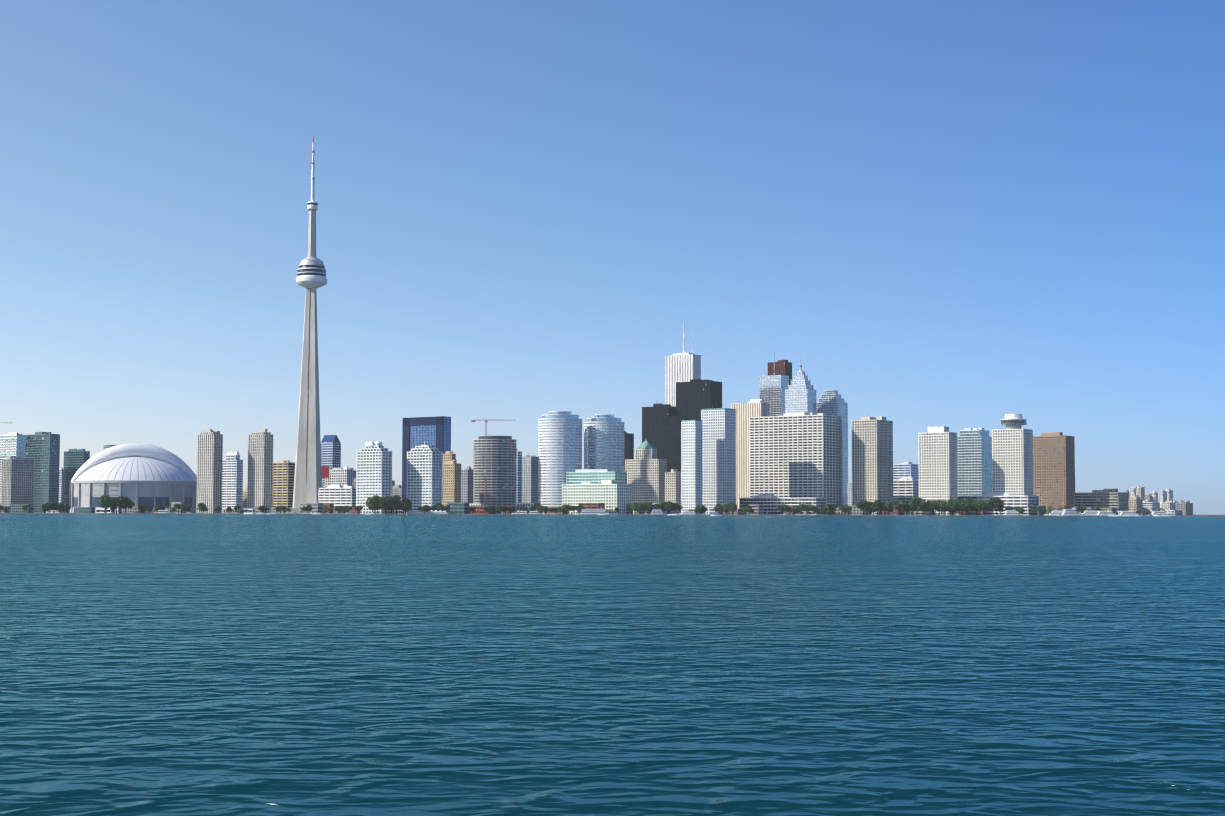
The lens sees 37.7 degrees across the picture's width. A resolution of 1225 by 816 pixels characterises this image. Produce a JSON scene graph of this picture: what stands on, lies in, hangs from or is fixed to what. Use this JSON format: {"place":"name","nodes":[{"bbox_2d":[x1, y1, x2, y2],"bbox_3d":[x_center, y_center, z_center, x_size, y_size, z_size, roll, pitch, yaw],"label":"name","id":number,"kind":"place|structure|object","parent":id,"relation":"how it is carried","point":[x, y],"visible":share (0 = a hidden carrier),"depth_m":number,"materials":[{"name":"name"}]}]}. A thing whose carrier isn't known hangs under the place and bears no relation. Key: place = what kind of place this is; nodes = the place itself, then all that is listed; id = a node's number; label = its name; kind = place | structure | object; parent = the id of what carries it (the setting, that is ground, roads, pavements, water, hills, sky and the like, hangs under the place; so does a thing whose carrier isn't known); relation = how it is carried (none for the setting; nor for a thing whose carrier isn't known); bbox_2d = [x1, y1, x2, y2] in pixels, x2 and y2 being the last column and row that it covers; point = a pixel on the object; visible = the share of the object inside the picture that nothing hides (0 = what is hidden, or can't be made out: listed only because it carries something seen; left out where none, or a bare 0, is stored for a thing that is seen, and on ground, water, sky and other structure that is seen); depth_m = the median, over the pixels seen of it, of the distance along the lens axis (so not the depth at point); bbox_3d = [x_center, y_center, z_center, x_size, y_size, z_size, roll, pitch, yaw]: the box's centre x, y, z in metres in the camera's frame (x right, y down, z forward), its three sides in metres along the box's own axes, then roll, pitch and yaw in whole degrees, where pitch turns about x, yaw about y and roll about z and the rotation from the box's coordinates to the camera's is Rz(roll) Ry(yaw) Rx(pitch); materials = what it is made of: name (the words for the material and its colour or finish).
{"place":"outdoors","nodes":[
{"label":"outdoors","id":0,"kind":"place"},
{"bbox_2d":[0,432,25,503],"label":"building","id":1,"kind":"structure","parent":0,"point":[12,443],"depth_m":3363.15,"materials":[{"name":"white glass"}]},
{"bbox_2d":[1,456,33,506],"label":"building","id":2,"kind":"structure","parent":0,"point":[17,486],"depth_m":3160.68,"materials":[{"name":"grey concrete"}]},
{"bbox_2d":[9,504,33,512],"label":"quay building","id":3,"kind":"structure","parent":0,"point":[15,508],"depth_m":2757.50,"materials":[{"name":"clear glass"}]},
{"bbox_2d":[25,432,59,512],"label":"building","id":4,"kind":"structure","parent":0,"point":[42,449],"depth_m":3262.38,"materials":[{"name":"teal glass"}]},
{"bbox_2d":[59,467,62,502],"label":"building","id":5,"kind":"structure","parent":0,"point":[60,484],"depth_m":3567.22,"materials":[{"name":"white glass"}]},
{"bbox_2d":[74,507,94,512],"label":"quay building","id":6,"kind":"structure","parent":0,"point":[84,509],"depth_m":2653.35,"materials":[{"name":"teal glass"}]},
{"bbox_2d":[96,508,114,512],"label":"quay building","id":7,"kind":"structure","parent":0,"point":[100,510],"depth_m":2667.09,"materials":[{"name":"white glass"}]},
{"bbox_2d":[69,443,196,512],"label":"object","id":8,"kind":"structure","parent":0,"point":[145,474],"depth_m":2988.87,"materials":[{"name":"concrete"}]},
{"bbox_2d":[171,502,183,512],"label":"quay building","id":9,"kind":"structure","parent":0,"point":[172,506],"depth_m":2644.75,"materials":[{"name":"white concrete"}]},
{"bbox_2d":[222,451,242,512],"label":"white building","id":10,"kind":"structure","parent":0,"point":[232,480],"depth_m":3337.65,"materials":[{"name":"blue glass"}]},
{"bbox_2d":[242,488,246,508],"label":"building","id":11,"kind":"structure","parent":0,"point":[244,504],"depth_m":3632.48,"materials":[{"name":"beige glass"}]},
{"bbox_2d":[299,503,322,513],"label":"quay building","id":12,"kind":"structure","parent":0,"point":[317,507],"depth_m":2645.39,"materials":[{"name":"white concrete"}]},
{"bbox_2d":[321,435,340,487],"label":"blue building","id":13,"kind":"structure","parent":0,"point":[331,451],"depth_m":3445.98,"materials":[{"name":"glass"}]},
{"bbox_2d":[392,485,401,500],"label":"building","id":14,"kind":"structure","parent":0,"point":[396,489],"depth_m":3677.85,"materials":[{"name":"white concrete"}]},
{"bbox_2d":[448,502,468,513],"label":"quay building","id":15,"kind":"structure","parent":0,"point":[459,508],"depth_m":2640.17,"materials":[{"name":"teal glass"}]},
{"bbox_2d":[516,449,521,502],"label":"blue building","id":16,"kind":"structure","parent":0,"point":[518,476],"depth_m":3297.60,"materials":[{"name":"glass"}]},
{"bbox_2d":[516,503,539,512],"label":"quay building","id":17,"kind":"structure","parent":0,"point":[526,506],"depth_m":2738.27,"materials":[{"name":"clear glass"}]},
{"bbox_2d":[522,455,537,502],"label":"building","id":18,"kind":"structure","parent":0,"point":[529,479],"depth_m":3401.38,"materials":[{"name":"grey concrete"}]},
{"bbox_2d":[578,503,604,513],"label":"quay building","id":19,"kind":"structure","parent":0,"point":[594,505],"depth_m":2670.17,"materials":[{"name":"red brick"}]},
{"bbox_2d":[0,514,1224,815],"bbox_3d":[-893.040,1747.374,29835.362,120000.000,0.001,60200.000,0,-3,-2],"label":"water","id":20,"kind":"structure","parent":0,"point":[242,664],"depth_m":36.95,"materials":[{"name":"blue liquid"}]},
{"bbox_2d":[581,508,616,513],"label":"ferry","id":21,"kind":"object","parent":20,"relation":"on","point":[592,511],"visible":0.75,"depth_m":2598.01,"materials":[{"name":"white"}]},
{"bbox_2d":[1062,508,1083,514],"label":"ferry","id":22,"kind":"object","parent":20,"relation":"on","point":[1069,511],"visible":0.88,"depth_m":2617.28,"materials":[{"name":"white"}]},
{"bbox_2d":[1097,509,1118,514],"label":"ferry","id":23,"kind":"object","parent":20,"relation":"on","point":[1108,512],"visible":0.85,"depth_m":2620.70,"materials":[{"name":"white"}]},
{"bbox_2d":[1120,509,1142,515],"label":"ferry","id":24,"kind":"object","parent":20,"relation":"on","point":[1132,512],"visible":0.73,"depth_m":2627.56,"materials":[{"name":"white"}]},
{"bbox_2d":[0,513,1224,516],"bbox_3d":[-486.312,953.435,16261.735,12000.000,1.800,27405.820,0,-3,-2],"label":"city ground","id":25,"kind":"structure","parent":0,"point":[624,514],"depth_m":2593.51,"materials":[{"name":"concrete"}]},
{"bbox_2d":[63,449,89,512],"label":"building","id":26,"kind":"structure","parent":25,"relation":"on","point":[75,460],"depth_m":3393.49,"materials":[{"name":"teal glass"}]},
{"bbox_2d":[99,494,113,512],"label":"tree","id":27,"kind":"object","parent":25,"relation":"on","point":[106,500],"visible":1,"depth_m":2590.22,"materials":[{"name":"green plant"}]},
{"bbox_2d":[112,496,128,512],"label":"tree","id":28,"kind":"object","parent":25,"relation":"on","point":[117,501],"visible":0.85,"depth_m":2594.80,"materials":[{"name":"green plant"}]},
{"bbox_2d":[120,498,132,512],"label":"tree","id":29,"kind":"object","parent":25,"relation":"on","point":[128,503],"visible":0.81,"depth_m":2596.85,"materials":[{"name":"green plant"}]},
{"bbox_2d":[122,507,144,512],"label":"quay building","id":30,"kind":"structure","parent":25,"relation":"on","point":[133,510],"depth_m":2633.25,"materials":[{"name":"white concrete"}]},
{"bbox_2d":[196,429,222,512],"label":"condo building","id":31,"kind":"structure","parent":25,"relation":"on","point":[209,463],"depth_m":2950.10,"materials":[{"name":"beige concrete"}]},
{"bbox_2d":[247,429,272,512],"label":"condo building","id":32,"kind":"structure","parent":25,"relation":"on","point":[260,472],"depth_m":2952.77,"materials":[{"name":"beige concrete"}]},
{"bbox_2d":[272,460,294,512],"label":"tan building","id":33,"kind":"structure","parent":25,"relation":"on","point":[283,478],"depth_m":3110.34,"materials":[{"name":"beige concrete"}]},
{"bbox_2d":[287,137,326,512],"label":"observation tower","id":34,"kind":"structure","parent":25,"relation":"on","point":[311,278],"depth_m":2931.90,"materials":[{"name":"concrete"}]},
{"bbox_2d":[321,466,329,477],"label":"red banner","id":35,"kind":"object","parent":25,"relation":"on","point":[325,470],"visible":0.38,"depth_m":3124.15,"materials":[{"name":"red"}]},
{"bbox_2d":[318,484,355,513],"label":"building","id":36,"kind":"structure","parent":25,"relation":"on","point":[336,495],"depth_m":2804.42,"materials":[{"name":"grey glass"}]},
{"bbox_2d":[325,467,352,487],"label":"building","id":37,"kind":"structure","parent":25,"relation":"on","point":[343,475],"depth_m":3145.97,"materials":[{"name":"white concrete"}]},
{"bbox_2d":[365,495,381,513],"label":"tree","id":38,"kind":"object","parent":25,"relation":"on","point":[373,499],"visible":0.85,"depth_m":2613.05,"materials":[{"name":"green plant"}]},
{"bbox_2d":[356,442,391,513],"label":"condo building","id":39,"kind":"structure","parent":25,"relation":"on","point":[374,469],"depth_m":2702.99,"materials":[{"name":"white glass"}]},
{"bbox_2d":[380,496,397,513],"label":"tree","id":40,"kind":"object","parent":25,"relation":"on","point":[386,501],"visible":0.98,"depth_m":2597.92,"materials":[{"name":"green plant"}]},
{"bbox_2d":[406,445,442,513],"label":"condo building","id":41,"kind":"structure","parent":25,"relation":"on","point":[424,474],"depth_m":2703.58,"materials":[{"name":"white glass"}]},
{"bbox_2d":[402,416,450,500],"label":"skyscraper","id":42,"kind":"structure","parent":25,"relation":"on","point":[435,432],"depth_m":3173.18,"materials":[{"name":"blue glass"}]},
{"bbox_2d":[442,451,455,463],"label":"tan building","id":43,"kind":"structure","parent":25,"relation":"on","point":[448,456],"depth_m":2929.68,"materials":[{"name":"beige concrete"}]},
{"bbox_2d":[442,460,460,513],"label":"tan building","id":44,"kind":"structure","parent":25,"relation":"on","point":[451,481],"depth_m":2898.60,"materials":[{"name":"beige concrete"}]},
{"bbox_2d":[461,466,472,503],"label":"building","id":45,"kind":"structure","parent":25,"relation":"on","point":[467,485],"depth_m":3295.55,"materials":[{"name":"grey concrete"}]},
{"bbox_2d":[469,477,495,513],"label":"low building","id":46,"kind":"structure","parent":25,"relation":"on","point":[478,510],"depth_m":2659.95,"materials":[{"name":"red brick"}]},
{"bbox_2d":[473,436,516,513],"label":"construction building","id":47,"kind":"structure","parent":25,"relation":"on","point":[494,460],"depth_m":2758.66,"materials":[{"name":"grey concrete"}]},
{"bbox_2d":[538,411,581,513],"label":"round building","id":48,"kind":"structure","parent":25,"relation":"on","point":[559,444],"depth_m":2762.86,"materials":[{"name":"blue glass"}]},
{"bbox_2d":[562,480,631,513],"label":"terminal building","id":49,"kind":"structure","parent":25,"relation":"on","point":[611,495],"depth_m":2700.67,"materials":[{"name":"white glass"}]},
{"bbox_2d":[566,466,626,483],"bbox_3d":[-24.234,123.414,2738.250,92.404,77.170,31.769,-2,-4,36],"label":"terminal attic","id":50,"kind":"object","parent":49,"relation":"on","point":[591,476],"visible":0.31,"depth_m":2723.80,"materials":[{"name":"teal glass"}]},
{"bbox_2d":[584,414,623,471],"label":"round building","id":51,"kind":"structure","parent":25,"relation":"on","point":[603,441],"depth_m":2805.92,"materials":[{"name":"blue glass"}]},
{"bbox_2d":[625,439,666,513],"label":"high-rise building","id":52,"kind":"structure","parent":25,"relation":"on","point":[645,469],"depth_m":3069.64,"materials":[{"name":"beige concrete"}]},
{"bbox_2d":[665,329,700,406],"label":"skyscraper","id":53,"kind":"structure","parent":25,"relation":"on","point":[683,367],"depth_m":3689.71,"materials":[{"name":"white stone"}]},
{"bbox_2d":[681,420,701,513],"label":"high-rise building","id":54,"kind":"structure","parent":25,"relation":"on","point":[691,464],"depth_m":2711.39,"materials":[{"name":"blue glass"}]},
{"bbox_2d":[701,408,735,513],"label":"skyscraper","id":55,"kind":"structure","parent":25,"relation":"on","point":[718,455],"depth_m":2748.53,"materials":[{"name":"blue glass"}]},
{"bbox_2d":[731,399,768,508],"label":"tan building","id":56,"kind":"structure","parent":25,"relation":"on","point":[753,408],"depth_m":2989.31,"materials":[{"name":"beige concrete"}]},
{"bbox_2d":[760,357,788,416],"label":"skyscraper","id":57,"kind":"structure","parent":25,"relation":"on","point":[774,387],"depth_m":3590.17,"materials":[{"name":"blue glass"}]},
{"bbox_2d":[768,360,791,384],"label":"skyscraper","id":58,"kind":"structure","parent":25,"relation":"on","point":[783,367],"depth_m":3735.65,"materials":[{"name":"red stone"}]},
{"bbox_2d":[740,494,826,514],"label":"low-rise building","id":59,"kind":"structure","parent":25,"relation":"on","point":[771,503],"depth_m":2736.75,"materials":[{"name":"white glass"}]},
{"bbox_2d":[749,412,841,507],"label":"high-rise building","id":60,"kind":"structure","parent":25,"relation":"on","point":[796,455],"depth_m":2814.28,"materials":[{"name":"beige concrete"}]},
{"bbox_2d":[785,356,815,412],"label":"skyscraper","id":61,"kind":"structure","parent":25,"relation":"on","point":[800,394],"depth_m":3497.33,"materials":[{"name":"glass"}]},
{"bbox_2d":[816,390,847,504],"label":"skyscraper","id":62,"kind":"structure","parent":25,"relation":"on","point":[832,402],"depth_m":3537.87,"materials":[{"name":"glass"}]},
{"bbox_2d":[832,508,847,514],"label":"quay building","id":63,"kind":"structure","parent":25,"relation":"on","point":[837,511],"depth_m":2741.52,"materials":[{"name":"white concrete"}]},
{"bbox_2d":[848,506,868,514],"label":"quay building","id":64,"kind":"structure","parent":25,"relation":"on","point":[855,510],"depth_m":2728.44,"materials":[{"name":"white concrete"}]},
{"bbox_2d":[856,500,868,514],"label":"tree","id":65,"kind":"object","parent":25,"relation":"on","point":[861,504],"visible":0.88,"depth_m":2634.61,"materials":[{"name":"green plant"}]},
{"bbox_2d":[871,499,883,514],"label":"tree","id":66,"kind":"object","parent":25,"relation":"on","point":[877,504],"visible":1,"depth_m":2620.87,"materials":[{"name":"green plant"}]},
{"bbox_2d":[882,501,893,514],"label":"tree","id":67,"kind":"object","parent":25,"relation":"on","point":[888,506],"visible":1,"depth_m":2620.51,"materials":[{"name":"green plant"}]},
{"bbox_2d":[893,501,904,514],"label":"tree","id":68,"kind":"object","parent":25,"relation":"on","point":[898,505],"visible":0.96,"depth_m":2631.34,"materials":[{"name":"green plant"}]},
{"bbox_2d":[909,497,926,514],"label":"tree","id":69,"kind":"object","parent":25,"relation":"on","point":[916,502],"visible":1,"depth_m":2618.36,"materials":[{"name":"green plant"}]},
{"bbox_2d":[927,502,938,514],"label":"tree","id":70,"kind":"object","parent":25,"relation":"on","point":[933,505],"visible":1,"depth_m":2622.25,"materials":[{"name":"green plant"}]},
{"bbox_2d":[946,500,958,514],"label":"tree","id":71,"kind":"object","parent":25,"relation":"on","point":[952,505],"visible":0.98,"depth_m":2624.11,"materials":[{"name":"green plant"}]},
{"bbox_2d":[959,500,972,514],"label":"tree","id":72,"kind":"object","parent":25,"relation":"on","point":[965,505],"visible":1,"depth_m":2623.35,"materials":[{"name":"green plant"}]},
{"bbox_2d":[957,428,991,495],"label":"high-rise building","id":73,"kind":"structure","parent":25,"relation":"on","point":[974,461],"depth_m":3014.03,"materials":[{"name":"glass"}]},
{"bbox_2d":[977,501,989,514],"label":"tree","id":74,"kind":"object","parent":25,"relation":"on","point":[983,506],"visible":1,"depth_m":2624.24,"materials":[{"name":"green plant"}]},
{"bbox_2d":[987,497,1004,514],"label":"tree","id":75,"kind":"object","parent":25,"relation":"on","point":[998,503],"visible":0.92,"depth_m":2646.64,"materials":[{"name":"green plant"}]},
{"bbox_2d":[957,493,1038,514],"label":"low-rise building","id":76,"kind":"structure","parent":25,"relation":"on","point":[1026,503],"depth_m":2717.31,"materials":[{"name":"white concrete"}]},
{"bbox_2d":[992,414,1033,495],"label":"high-rise building","id":77,"kind":"structure","parent":25,"relation":"on","point":[1012,458],"depth_m":2734.52,"materials":[{"name":"beige concrete"}]},
{"bbox_2d":[1031,506,1045,514],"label":"quay building","id":78,"kind":"structure","parent":25,"relation":"on","point":[1039,510],"depth_m":2701.46,"materials":[{"name":"grey glass"}]},
{"bbox_2d":[1074,489,1128,510],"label":"building","id":79,"kind":"structure","parent":25,"relation":"on","point":[1109,498],"depth_m":2760.78,"materials":[{"name":"grey concrete"}]},
{"bbox_2d":[1150,489,1158,501],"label":"building","id":80,"kind":"structure","parent":25,"relation":"on","point":[1154,496],"depth_m":5932.09,"materials":[{"name":"grey glass"}]},
{"bbox_2d":[1164,510,1181,515],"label":"quay building","id":81,"kind":"structure","parent":25,"relation":"on","point":[1174,512],"depth_m":2729.46,"materials":[{"name":"concrete"}]},
{"bbox_2d":[624,431,633,471],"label":"dark building","id":82,"kind":"structure","parent":0,"point":[628,446],"depth_m":3157.51,"materials":[{"name":"black glass"}]},
{"bbox_2d":[642,403,675,458],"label":"tower","id":83,"kind":"structure","parent":0,"point":[654,416],"depth_m":3546.47,"materials":[{"name":"black metal"}]},
{"bbox_2d":[665,469,680,513],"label":"building","id":84,"kind":"structure","parent":0,"point":[673,486],"depth_m":3007.77,"materials":[{"name":"beige concrete"}]},
{"bbox_2d":[664,416,690,471],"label":"tower","id":85,"kind":"structure","parent":0,"point":[672,440],"depth_m":3402.08,"materials":[{"name":"black glass"}]},
{"bbox_2d":[676,379,721,419],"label":"skyscraper","id":86,"kind":"structure","parent":0,"point":[694,397],"depth_m":3516.78,"materials":[{"name":"black metal"}]},
{"bbox_2d":[744,505,763,514],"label":"quay building","id":87,"kind":"structure","parent":0,"point":[758,509],"depth_m":2711.54,"materials":[{"name":"white concrete"}]},
{"bbox_2d":[848,483,851,505],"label":"building","id":88,"kind":"structure","parent":0,"point":[849,494],"depth_m":3369.30,"materials":[{"name":"metal"}]},
{"bbox_2d":[852,414,892,514],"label":"building","id":89,"kind":"structure","parent":0,"point":[872,459],"depth_m":2798.40,"materials":[{"name":"beige concrete"}]},
{"bbox_2d":[882,508,903,514],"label":"quay building","id":90,"kind":"structure","parent":0,"point":[895,510],"depth_m":2707.55,"materials":[{"name":"pink brick"}]},
{"bbox_2d":[893,475,918,514],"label":"building","id":91,"kind":"structure","parent":0,"point":[905,489],"depth_m":2923.55,"materials":[{"name":"white glass"}]},
{"bbox_2d":[893,462,918,479],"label":"building","id":92,"kind":"structure","parent":0,"point":[904,469],"depth_m":3278.66,"materials":[{"name":"metal"}]},
{"bbox_2d":[918,426,956,514],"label":"high-rise building","id":93,"kind":"structure","parent":0,"point":[937,450],"depth_m":2729.38,"materials":[{"name":"beige concrete"}]},
{"bbox_2d":[1033,432,1074,514],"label":"brown building","id":94,"kind":"structure","parent":0,"point":[1054,470],"depth_m":2897.31,"materials":[{"name":"concrete"}]},
{"bbox_2d":[1129,496,1142,514],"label":"building","id":95,"kind":"structure","parent":0,"point":[1135,503],"depth_m":3431.56,"materials":[{"name":"beige stone"}]},
{"bbox_2d":[1136,486,1144,500],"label":"building","id":96,"kind":"structure","parent":0,"point":[1140,492],"depth_m":5629.81,"materials":[{"name":"beige stone"}]},
{"bbox_2d":[1143,497,1159,509],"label":"building","id":97,"kind":"structure","parent":0,"point":[1148,503],"depth_m":3874.69,"materials":[{"name":"white glass"}]},
{"bbox_2d":[1158,490,1166,502],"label":"building","id":98,"kind":"structure","parent":0,"point":[1162,495],"depth_m":5422.37,"materials":[{"name":"grey glass"}]},
{"bbox_2d":[1161,498,1175,509],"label":"building","id":99,"kind":"structure","parent":0,"point":[1168,504],"depth_m":4043.97,"materials":[{"name":"white stone"}]},
{"bbox_2d":[1165,488,1172,500],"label":"building","id":100,"kind":"structure","parent":0,"point":[1169,493],"depth_m":6011.34,"materials":[{"name":"grey glass"}]},
{"bbox_2d":[1175,501,1192,514],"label":"building","id":101,"kind":"structure","parent":0,"point":[1186,507],"depth_m":4143.78,"materials":[{"name":"grey concrete"}]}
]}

